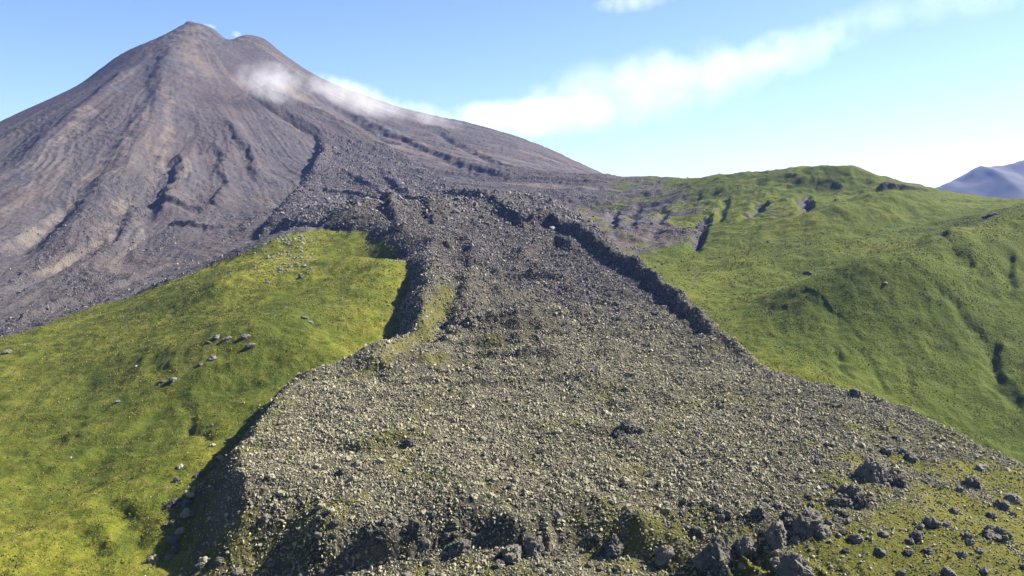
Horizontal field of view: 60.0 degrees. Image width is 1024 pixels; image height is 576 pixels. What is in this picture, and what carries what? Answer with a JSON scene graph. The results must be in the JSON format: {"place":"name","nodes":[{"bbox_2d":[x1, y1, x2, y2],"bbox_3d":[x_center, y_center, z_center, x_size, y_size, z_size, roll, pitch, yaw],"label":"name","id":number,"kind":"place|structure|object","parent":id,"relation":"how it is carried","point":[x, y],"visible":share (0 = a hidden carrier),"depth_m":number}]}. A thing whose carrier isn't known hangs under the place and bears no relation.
{"place":"outdoors","nodes":[
{"label":"outdoors","id":0,"kind":"place"},
{"bbox_2d":[0,230,413,575],"bbox_3d":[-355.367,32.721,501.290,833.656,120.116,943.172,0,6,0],"label":"grassy hill","id":1,"kind":"structure","parent":0,"point":[90,455],"depth_m":439.99},
{"bbox_2d":[146,554,159,563],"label":"boulder","id":2,"kind":"object","parent":1,"relation":"on","point":[154,558],"visible":0.98,"depth_m":269.38},
{"bbox_2d":[166,535,179,545],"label":"boulder","id":3,"kind":"object","parent":1,"relation":"on","point":[172,540],"visible":1,"depth_m":277.31},
{"bbox_2d":[168,498,181,505],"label":"boulder","id":4,"kind":"object","parent":1,"relation":"on","point":[174,501],"visible":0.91,"depth_m":304.73},
{"bbox_2d":[170,519,179,526],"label":"boulder","id":5,"kind":"object","parent":1,"relation":"on","point":[173,522],"visible":1,"depth_m":287.60},
{"bbox_2d":[172,546,181,553],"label":"boulder","id":6,"kind":"object","parent":1,"relation":"on","point":[176,549],"visible":0.87,"depth_m":272.40},
{"bbox_2d":[174,527,184,534],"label":"boulder","id":7,"kind":"object","parent":1,"relation":"on","point":[180,530],"visible":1,"depth_m":283.31},
{"bbox_2d":[180,508,192,517],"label":"boulder","id":8,"kind":"object","parent":1,"relation":"on","point":[184,513],"visible":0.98,"depth_m":293.86},
{"bbox_2d":[180,499,192,507],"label":"boulder","id":9,"kind":"object","parent":1,"relation":"on","point":[186,502],"visible":0.99,"depth_m":301.16},
{"bbox_2d":[186,491,195,497],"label":"boulder","id":10,"kind":"object","parent":1,"relation":"on","point":[190,494],"visible":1,"depth_m":305.77},
{"bbox_2d":[193,472,203,477],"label":"boulder","id":11,"kind":"object","parent":1,"relation":"on","point":[198,475],"visible":0.98,"depth_m":330.07},
{"bbox_2d":[245,342,255,348],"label":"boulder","id":12,"kind":"object","parent":1,"relation":"on","point":[250,345],"visible":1,"depth_m":453.94},
{"bbox_2d":[0,204,1023,575],"bbox_3d":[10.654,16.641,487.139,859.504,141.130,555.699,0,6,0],"label":"grass tussocks","id":13,"kind":"object","parent":1,"relation":"on","point":[340,312],"depth_m":490.98},
{"bbox_2d":[0,21,613,337],"bbox_3d":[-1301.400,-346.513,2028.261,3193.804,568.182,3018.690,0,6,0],"label":"volcano","id":14,"kind":"structure","parent":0,"point":[169,96],"depth_m":1477.49},
{"bbox_2d":[0,149,836,335],"bbox_3d":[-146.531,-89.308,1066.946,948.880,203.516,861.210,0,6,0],"label":"scree blocks","id":15,"kind":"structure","parent":14,"relation":"on","point":[87,279],"depth_m":1036.77},
{"bbox_2d":[180,86,1023,575],"bbox_3d":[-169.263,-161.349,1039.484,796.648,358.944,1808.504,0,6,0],"label":"lava flow","id":16,"kind":"object","parent":14,"relation":"on","point":[314,122],"visible":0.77,"depth_m":304.19},
{"bbox_2d":[194,562,205,570],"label":"boulder","id":17,"kind":"object","parent":16,"relation":"on","point":[199,566],"visible":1,"depth_m":255.08},
{"bbox_2d":[198,556,208,563],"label":"boulder","id":18,"kind":"object","parent":16,"relation":"on","point":[204,559],"visible":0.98,"depth_m":256.29},
{"bbox_2d":[207,485,215,492],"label":"boulder","id":19,"kind":"object","parent":16,"relation":"on","point":[211,488],"visible":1,"depth_m":293.32},
{"bbox_2d":[214,557,223,564],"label":"boulder","id":20,"kind":"object","parent":16,"relation":"on","point":[218,560],"visible":1,"depth_m":253.52},
{"bbox_2d":[232,567,242,575],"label":"boulder","id":21,"kind":"object","parent":16,"relation":"on","point":[237,571],"visible":1,"depth_m":250.95},
{"bbox_2d":[261,513,271,522],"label":"boulder","id":22,"kind":"object","parent":16,"relation":"on","point":[265,518],"visible":1,"depth_m":260.86},
{"bbox_2d":[266,473,275,479],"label":"boulder","id":23,"kind":"object","parent":16,"relation":"on","point":[270,476],"visible":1,"depth_m":273.91},
{"bbox_2d":[270,559,278,566],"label":"boulder","id":24,"kind":"object","parent":16,"relation":"on","point":[274,563],"visible":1,"depth_m":252.61},
{"bbox_2d":[314,532,321,538],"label":"boulder","id":25,"kind":"object","parent":16,"relation":"on","point":[317,535],"visible":1,"depth_m":248.78},
{"bbox_2d":[317,502,324,508],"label":"boulder","id":26,"kind":"object","parent":16,"relation":"on","point":[320,505],"visible":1,"depth_m":260.12},
{"bbox_2d":[318,569,326,575],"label":"boulder","id":27,"kind":"object","parent":16,"relation":"on","point":[322,572],"visible":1,"depth_m":244.15},
{"bbox_2d":[331,519,340,524],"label":"boulder","id":28,"kind":"object","parent":16,"relation":"on","point":[336,521],"visible":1,"depth_m":251.33},
{"bbox_2d":[337,468,346,475],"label":"boulder","id":29,"kind":"object","parent":16,"relation":"on","point":[341,471],"visible":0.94,"depth_m":280.49},
{"bbox_2d":[343,569,352,575],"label":"boulder","id":30,"kind":"object","parent":16,"relation":"on","point":[346,572],"visible":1,"depth_m":245.66},
{"bbox_2d":[353,460,361,467],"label":"boulder","id":31,"kind":"object","parent":16,"relation":"on","point":[357,463],"visible":0.98,"depth_m":287.40},
{"bbox_2d":[365,525,385,545],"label":"crag","id":32,"kind":"structure","parent":16,"relation":"on","point":[374,534],"depth_m":247.58},
{"bbox_2d":[398,516,406,522],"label":"boulder","id":33,"kind":"object","parent":16,"relation":"on","point":[402,519],"visible":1,"depth_m":254.14},
{"bbox_2d":[402,439,415,447],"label":"boulder","id":34,"kind":"object","parent":16,"relation":"on","point":[409,443],"visible":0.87,"depth_m":303.31},
{"bbox_2d":[408,517,425,537],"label":"crag","id":35,"kind":"structure","parent":16,"relation":"on","point":[416,527],"depth_m":251.49},
{"bbox_2d":[428,510,436,516],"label":"boulder","id":36,"kind":"object","parent":16,"relation":"on","point":[432,513],"visible":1,"depth_m":257.40},
{"bbox_2d":[258,138,608,238],"bbox_3d":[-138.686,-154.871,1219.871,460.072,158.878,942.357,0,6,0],"label":"rubble","id":37,"kind":"object","parent":16,"relation":"on","point":[445,196],"visible":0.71,"depth_m":968.94},
{"bbox_2d":[451,518,459,524],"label":"boulder","id":38,"kind":"object","parent":16,"relation":"on","point":[455,521],"visible":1,"depth_m":255.70},
{"bbox_2d":[447,537,470,556],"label":"crag","id":39,"kind":"structure","parent":16,"relation":"on","point":[460,545],"depth_m":249.42},
{"bbox_2d":[493,561,500,568],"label":"boulder","id":40,"kind":"object","parent":16,"relation":"on","point":[497,564],"visible":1,"depth_m":241.19},
{"bbox_2d":[500,544,521,563],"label":"crag","id":41,"kind":"structure","parent":16,"relation":"on","point":[512,553],"depth_m":244.90},
{"bbox_2d":[523,536,544,556],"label":"crag","id":42,"kind":"structure","parent":16,"relation":"on","point":[532,545],"depth_m":248.78},
{"bbox_2d":[547,568,555,574],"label":"boulder","id":43,"kind":"object","parent":16,"relation":"on","point":[551,571],"visible":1,"depth_m":239.59},
{"bbox_2d":[550,549,560,555],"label":"boulder","id":44,"kind":"object","parent":16,"relation":"on","point":[554,552],"visible":1,"depth_m":250.43},
{"bbox_2d":[553,427,562,433],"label":"boulder","id":45,"kind":"object","parent":16,"relation":"on","point":[557,430],"visible":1,"depth_m":317.13},
{"bbox_2d":[554,510,562,517],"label":"boulder","id":46,"kind":"object","parent":16,"relation":"on","point":[558,513],"visible":1,"depth_m":260.06},
{"bbox_2d":[558,488,567,493],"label":"boulder","id":47,"kind":"object","parent":16,"relation":"on","point":[563,491],"visible":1,"depth_m":268.76},
{"bbox_2d":[130,209,1023,575],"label":"lava rubble","id":48,"kind":"object","parent":16,"relation":"on","point":[326,383],"visible":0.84,"depth_m":312.85},
{"bbox_2d":[331,203,826,392],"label":"dark rubble","id":49,"kind":"object","parent":16,"relation":"on","point":[504,251],"visible":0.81,"depth_m":610.11},
{"bbox_2d":[585,532,593,538],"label":"boulder","id":50,"kind":"object","parent":16,"relation":"on","point":[589,535],"visible":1,"depth_m":255.68},
{"bbox_2d":[593,533,602,540],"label":"boulder","id":51,"kind":"object","parent":16,"relation":"on","point":[597,537],"visible":1,"depth_m":254.52},
{"bbox_2d":[605,484,613,490],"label":"boulder","id":52,"kind":"object","parent":16,"relation":"on","point":[609,487],"visible":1,"depth_m":274.93},
{"bbox_2d":[603,533,623,559],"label":"crag","id":53,"kind":"structure","parent":16,"relation":"on","point":[614,546],"depth_m":251.57},
{"bbox_2d":[613,429,625,437],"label":"boulder","id":54,"kind":"object","parent":16,"relation":"on","point":[618,433],"visible":0.83,"depth_m":315.53},
{"bbox_2d":[620,418,634,431],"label":"boulder","id":55,"kind":"object","parent":16,"relation":"on","point":[627,424],"visible":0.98,"depth_m":317.52},
{"bbox_2d":[624,509,633,516],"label":"boulder","id":56,"kind":"object","parent":16,"relation":"on","point":[628,512],"visible":1,"depth_m":258.46},
{"bbox_2d":[635,427,645,433],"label":"boulder","id":57,"kind":"object","parent":16,"relation":"on","point":[639,430],"visible":0.98,"depth_m":317.81},
{"bbox_2d":[649,471,657,477],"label":"boulder","id":58,"kind":"object","parent":16,"relation":"on","point":[653,474],"visible":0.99,"depth_m":285.75},
{"bbox_2d":[651,311,660,316],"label":"boulder","id":59,"kind":"object","parent":16,"relation":"on","point":[656,313],"visible":0.84,"depth_m":502.52},
{"bbox_2d":[654,545,674,566],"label":"crag","id":60,"kind":"structure","parent":16,"relation":"on","point":[665,554],"depth_m":249.81},
{"bbox_2d":[661,506,671,512],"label":"boulder","id":61,"kind":"object","parent":16,"relation":"on","point":[666,509],"visible":1,"depth_m":261.85},
{"bbox_2d":[678,509,686,516],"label":"boulder","id":62,"kind":"object","parent":16,"relation":"on","point":[682,513],"visible":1,"depth_m":260.92},
{"bbox_2d":[684,487,692,493],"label":"boulder","id":63,"kind":"object","parent":16,"relation":"on","point":[688,489],"visible":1,"depth_m":272.34},
{"bbox_2d":[693,546,708,571],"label":"crag","id":64,"kind":"structure","parent":16,"relation":"on","point":[699,559],"depth_m":246.57},
{"bbox_2d":[703,534,732,573],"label":"crag","id":65,"kind":"structure","parent":16,"relation":"on","point":[716,552],"depth_m":245.41},
{"bbox_2d":[717,514,725,520],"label":"boulder","id":66,"kind":"object","parent":16,"relation":"on","point":[721,517],"visible":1,"depth_m":258.71},
{"bbox_2d":[724,509,732,517],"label":"boulder","id":67,"kind":"object","parent":16,"relation":"on","point":[728,513],"visible":1,"depth_m":259.18},
{"bbox_2d":[738,562,745,569],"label":"boulder","id":68,"kind":"object","parent":16,"relation":"on","point":[741,565],"visible":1,"depth_m":242.44},
{"bbox_2d":[734,534,756,556],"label":"boulder","id":69,"kind":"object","parent":16,"relation":"on","point":[745,545],"visible":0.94,"depth_m":246.31},
{"bbox_2d":[752,502,769,516],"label":"boulder","id":70,"kind":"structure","parent":16,"relation":"on","point":[762,508],"depth_m":258.29},
{"bbox_2d":[769,557,779,563],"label":"boulder","id":71,"kind":"object","parent":16,"relation":"on","point":[775,560],"visible":0.99,"depth_m":241.59},
{"bbox_2d":[770,549,780,556],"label":"boulder","id":72,"kind":"object","parent":16,"relation":"on","point":[776,552],"visible":0.99,"depth_m":243.83},
{"bbox_2d":[764,519,786,548],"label":"boulder","id":73,"kind":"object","parent":16,"relation":"on","point":[775,533],"visible":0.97,"depth_m":246.83},
{"bbox_2d":[778,510,796,527],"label":"crag","id":74,"kind":"structure","parent":16,"relation":"on","point":[787,517],"depth_m":254.64},
{"bbox_2d":[791,535,799,542],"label":"boulder","id":75,"kind":"object","parent":16,"relation":"on","point":[795,539],"visible":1,"depth_m":248.81},
{"bbox_2d":[776,551,814,575],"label":"boulder","id":76,"kind":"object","parent":16,"relation":"on","point":[791,563],"visible":1,"depth_m":235.34},
{"bbox_2d":[790,506,823,535],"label":"boulder","id":77,"kind":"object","parent":16,"relation":"on","point":[808,521],"visible":0.9,"depth_m":251.06},
{"bbox_2d":[813,458,822,464],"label":"boulder","id":78,"kind":"object","parent":16,"relation":"on","point":[818,461],"visible":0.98,"depth_m":296.23},
{"bbox_2d":[814,525,831,538],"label":"boulder","id":79,"kind":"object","parent":16,"relation":"on","point":[823,531],"visible":0.98,"depth_m":249.88},
{"bbox_2d":[823,518,831,524],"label":"boulder","id":80,"kind":"object","parent":16,"relation":"on","point":[827,521],"visible":0.89,"depth_m":255.03},
{"bbox_2d":[829,493,854,507],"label":"crag","id":81,"kind":"structure","parent":16,"relation":"on","point":[840,500],"depth_m":265.26},
{"bbox_2d":[841,547,849,553],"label":"boulder","id":82,"kind":"object","parent":16,"relation":"on","point":[845,550],"visible":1,"depth_m":243.86},
{"bbox_2d":[841,511,850,516],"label":"boulder","id":83,"kind":"object","parent":16,"relation":"on","point":[845,513],"visible":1,"depth_m":258.89},
{"bbox_2d":[838,482,863,498],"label":"crag","id":84,"kind":"structure","parent":16,"relation":"on","point":[851,490],"depth_m":270.01},
{"bbox_2d":[849,388,860,396],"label":"boulder","id":85,"kind":"object","parent":16,"relation":"on","point":[854,392],"visible":0.99,"depth_m":367.46},
{"bbox_2d":[848,534,863,543],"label":"boulder","id":86,"kind":"object","parent":16,"relation":"on","point":[858,538],"visible":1,"depth_m":248.20},
{"bbox_2d":[851,494,870,509],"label":"crag","id":87,"kind":"structure","parent":16,"relation":"on","point":[863,501],"depth_m":265.26},
{"bbox_2d":[854,464,869,478],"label":"crag","id":88,"kind":"structure","parent":16,"relation":"on","point":[861,470],"depth_m":286.42},
{"bbox_2d":[864,457,887,484],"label":"crag","id":89,"kind":"structure","parent":16,"relation":"on","point":[877,472],"depth_m":284.71},
{"bbox_2d":[875,547,886,555],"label":"boulder","id":90,"kind":"object","parent":16,"relation":"on","point":[880,551],"visible":1,"depth_m":243.78},
{"bbox_2d":[879,530,888,537],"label":"boulder","id":91,"kind":"object","parent":16,"relation":"on","point":[885,534],"visible":1,"depth_m":250.89},
{"bbox_2d":[881,445,895,453],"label":"boulder","id":92,"kind":"object","parent":16,"relation":"on","point":[888,449],"visible":0.99,"depth_m":312.25},
{"bbox_2d":[883,469,897,483],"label":"crag","id":93,"kind":"structure","parent":16,"relation":"on","point":[890,475],"depth_m":285.26},
{"bbox_2d":[890,476,906,488],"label":"crag","id":94,"kind":"structure","parent":16,"relation":"on","point":[898,481],"depth_m":282.13},
{"bbox_2d":[892,435,905,440],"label":"boulder","id":95,"kind":"object","parent":16,"relation":"on","point":[902,437],"visible":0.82,"depth_m":324.42},
{"bbox_2d":[896,447,911,456],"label":"boulder","id":96,"kind":"object","parent":16,"relation":"on","point":[902,450],"visible":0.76,"depth_m":313.21},
{"bbox_2d":[903,549,913,554],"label":"boulder","id":97,"kind":"object","parent":16,"relation":"on","point":[908,551],"visible":1,"depth_m":243.72},
{"bbox_2d":[905,538,914,544],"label":"boulder","id":98,"kind":"object","parent":16,"relation":"on","point":[909,541],"visible":1,"depth_m":248.99},
{"bbox_2d":[905,452,917,462],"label":"boulder","id":99,"kind":"object","parent":16,"relation":"on","point":[912,457],"visible":0.99,"depth_m":308.49},
{"bbox_2d":[910,530,924,540],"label":"boulder","id":100,"kind":"object","parent":16,"relation":"on","point":[918,535],"visible":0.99,"depth_m":250.38},
{"bbox_2d":[915,523,924,529],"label":"boulder","id":101,"kind":"object","parent":16,"relation":"on","point":[920,526],"visible":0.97,"depth_m":255.00},
{"bbox_2d":[923,546,933,554],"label":"boulder","id":102,"kind":"object","parent":16,"relation":"on","point":[928,550],"visible":1,"depth_m":245.03},
{"bbox_2d":[923,516,942,527],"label":"boulder","id":103,"kind":"object","parent":16,"relation":"on","point":[932,521],"visible":1,"depth_m":256.18},
{"bbox_2d":[943,521,952,527],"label":"boulder","id":104,"kind":"object","parent":16,"relation":"on","point":[947,524],"visible":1,"depth_m":256.85},
{"bbox_2d":[941,566,955,575],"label":"boulder","id":105,"kind":"object","parent":16,"relation":"on","point":[947,571],"visible":1,"depth_m":236.10},
{"bbox_2d":[948,506,959,513],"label":"boulder","id":106,"kind":"object","parent":16,"relation":"on","point":[954,510],"visible":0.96,"depth_m":268.19},
{"bbox_2d":[958,551,968,557],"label":"boulder","id":107,"kind":"object","parent":16,"relation":"on","point":[963,554],"visible":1,"depth_m":243.35},
{"bbox_2d":[964,532,972,538],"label":"boulder","id":108,"kind":"object","parent":16,"relation":"on","point":[967,535],"visible":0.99,"depth_m":251.36},
{"bbox_2d":[966,538,975,544],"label":"boulder","id":109,"kind":"object","parent":16,"relation":"on","point":[970,541],"visible":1,"depth_m":249.18},
{"bbox_2d":[965,475,983,487],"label":"boulder","id":110,"kind":"object","parent":16,"relation":"on","point":[973,481],"visible":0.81,"depth_m":293.02},
{"bbox_2d":[976,547,984,553],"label":"boulder","id":111,"kind":"object","parent":16,"relation":"on","point":[979,550],"visible":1,"depth_m":245.34},
{"bbox_2d":[976,463,988,472],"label":"boulder","id":112,"kind":"object","parent":16,"relation":"on","point":[983,468],"visible":0.92,"depth_m":306.88},
{"bbox_2d":[979,566,990,573],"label":"boulder","id":113,"kind":"object","parent":16,"relation":"on","point":[985,570],"visible":1,"depth_m":236.03},
{"bbox_2d":[984,533,993,539],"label":"boulder","id":114,"kind":"object","parent":16,"relation":"on","point":[988,536],"visible":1,"depth_m":253.67},
{"bbox_2d":[986,512,997,519],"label":"boulder","id":115,"kind":"object","parent":16,"relation":"on","point":[992,515],"visible":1,"depth_m":269.70},
{"bbox_2d":[982,523,1012,540],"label":"boulder","id":116,"kind":"object","parent":16,"relation":"on","point":[999,533],"visible":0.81,"depth_m":254.25},
{"bbox_2d":[992,499,1009,511],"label":"boulder","id":117,"kind":"object","parent":16,"relation":"on","point":[1004,505],"visible":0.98,"depth_m":277.74},
{"bbox_2d":[1004,493,1022,503],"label":"boulder","id":118,"kind":"object","parent":16,"relation":"on","point":[1014,498],"visible":0.85,"depth_m":284.18},
{"bbox_2d":[0,0,1023,187],"label":"sky","id":119,"kind":"structure","parent":0,"point":[928,93]},
{"bbox_2d":[574,165,1023,306],"bbox_3d":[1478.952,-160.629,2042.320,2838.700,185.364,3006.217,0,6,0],"label":"ridge","id":120,"kind":"structure","parent":0,"point":[866,201],"depth_m":849.24},
{"bbox_2d":[981,212,998,218],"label":"rock","id":121,"kind":"object","parent":120,"relation":"on","point":[988,215],"visible":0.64,"depth_m":694.23},
{"bbox_2d":[699,207,1023,464],"bbox_3d":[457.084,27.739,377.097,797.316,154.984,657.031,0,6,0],"label":"grassy hill","id":122,"kind":"structure","parent":0,"point":[841,331],"depth_m":518.54},
{"bbox_2d":[935,160,1023,198],"bbox_3d":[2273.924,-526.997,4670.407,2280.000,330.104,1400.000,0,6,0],"label":"distant mountain","id":123,"kind":"structure","parent":0,"point":[1005,181],"depth_m":4466.10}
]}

